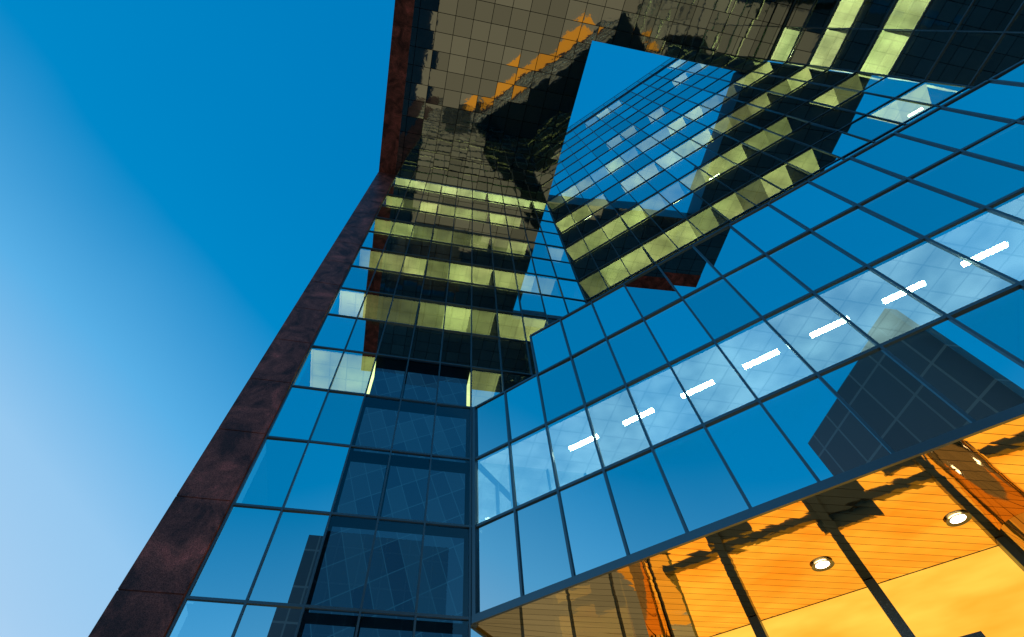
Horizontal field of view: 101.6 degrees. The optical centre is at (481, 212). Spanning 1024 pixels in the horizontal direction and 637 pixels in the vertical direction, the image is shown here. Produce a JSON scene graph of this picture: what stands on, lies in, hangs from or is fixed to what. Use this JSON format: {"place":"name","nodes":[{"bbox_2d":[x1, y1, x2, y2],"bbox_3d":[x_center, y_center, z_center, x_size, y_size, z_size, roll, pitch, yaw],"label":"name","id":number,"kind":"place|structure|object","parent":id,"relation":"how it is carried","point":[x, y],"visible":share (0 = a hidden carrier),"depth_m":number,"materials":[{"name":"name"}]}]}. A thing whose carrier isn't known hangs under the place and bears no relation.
{"place":"outdoors","nodes":[
{"label":"outdoors","id":0,"kind":"place"},
{"bbox_2d":[88,172,395,636],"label":"granite pier","id":1,"kind":"structure","parent":0,"point":[147,599],"depth_m":10.33,"materials":[{"name":"brown stone"}]},
{"bbox_2d":[0,0,674,636],"label":"sky","id":2,"kind":"structure","parent":0,"point":[176,175],"materials":[{"name":"blue"}]},
{"bbox_2d":[471,403,1023,625],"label":"facade trim","id":3,"kind":"structure","parent":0,"point":[929,445],"depth_m":7.40,"materials":[{"name":"black metal"}]},
{"bbox_2d":[479,417,1023,636],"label":"wooden ceiling","id":4,"kind":"structure","parent":3,"relation":"attached to","point":[889,523],"depth_m":7.78,"materials":[{"name":"orange wood"}]},
{"bbox_2d":[815,515,965,568],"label":"ceiling lights","id":5,"kind":"object","parent":4,"relation":"attached to","point":[955,519],"visible":1,"depth_m":7.43},
{"bbox_2d":[812,513,971,571],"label":"light trim rings","id":6,"kind":"object","parent":4,"relation":"attached to","point":[948,523],"visible":1,"depth_m":7.45,"materials":[{"name":"white metal"}]},
{"bbox_2d":[713,536,1023,636],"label":"lobby front","id":7,"kind":"object","parent":3,"relation":"attached to","point":[980,594],"visible":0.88,"depth_m":7.79,"materials":[{"name":"yellow glass"}]},
{"bbox_2d":[475,59,1023,596],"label":"window frames","id":8,"kind":"structure","parent":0,"point":[603,469],"depth_m":9.72,"materials":[{"name":"black metal"}]},
{"bbox_2d":[476,63,1023,612],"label":"glass facade","id":9,"kind":"structure","parent":8,"relation":"in","point":[892,403],"depth_m":9.30,"materials":[{"name":"blue glass"}]},
{"bbox_2d":[547,59,997,633],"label":"tower","id":10,"kind":"structure","parent":0,"point":[729,207],"depth_m":22.90,"materials":[{"name":"blue glass"}]},
{"bbox_2d":[566,58,676,133],"bbox_3d":[20.096,-28.276,31.560,9.123,1.150,57.892,20,-67,-10],"label":"roof edge","id":11,"kind":"object","parent":10,"relation":"on","point":[627,90],"visible":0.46,"depth_m":39.21,"materials":[{"name":"metal"}]},
{"bbox_2d":[546,59,974,634],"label":"window frames","id":12,"kind":"structure","parent":10,"relation":"attached to","point":[838,130],"depth_m":22.93,"materials":[{"name":"black metal"}]},
{"bbox_2d":[649,513,1023,636],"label":"arcade columns","id":13,"kind":"structure","parent":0,"point":[1012,530],"depth_m":7.36,"materials":[{"name":"orange"}]},
{"label":"ground","id":14,"kind":"structure","parent":0,"visible":0},
{"bbox_2d":[302,368,466,636],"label":"window panes","id":15,"kind":"structure","parent":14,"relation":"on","point":[392,581],"depth_m":10.67,"materials":[{"name":"blue glass"}]},
{"bbox_2d":[297,356,469,636],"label":"window frames","id":16,"kind":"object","parent":15,"relation":"attached to","point":[355,523],"visible":0.11,"depth_m":11.75,"materials":[{"name":"black"}]},
{"bbox_2d":[165,175,718,636],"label":"wing frames","id":17,"kind":"structure","parent":14,"relation":"on","point":[415,615],"depth_m":12.07,"materials":[{"name":"black metal"}]},
{"bbox_2d":[169,176,716,636],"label":"wing glass","id":18,"kind":"object","parent":17,"relation":"in","point":[235,558],"visible":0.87,"depth_m":15.44,"materials":[{"name":"blue glass"}]},
{"bbox_2d":[379,0,792,200],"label":"soffit","id":19,"kind":"structure","parent":17,"relation":"attached to","point":[481,94],"depth_m":27.33,"materials":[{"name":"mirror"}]},
{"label":"tower","id":20,"kind":"object","parent":14,"relation":"on","visible":0},
{"bbox_2d":[766,0,1023,87],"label":"wing frames","id":21,"kind":"structure","parent":20,"relation":"attached to","point":[991,51],"depth_m":18.96,"materials":[{"name":"black metal"}]},
{"bbox_2d":[767,0,1023,85],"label":"wing glass","id":22,"kind":"object","parent":21,"relation":"in","point":[964,55],"visible":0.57,"depth_m":18.85,"materials":[{"name":"glass"}]}
]}

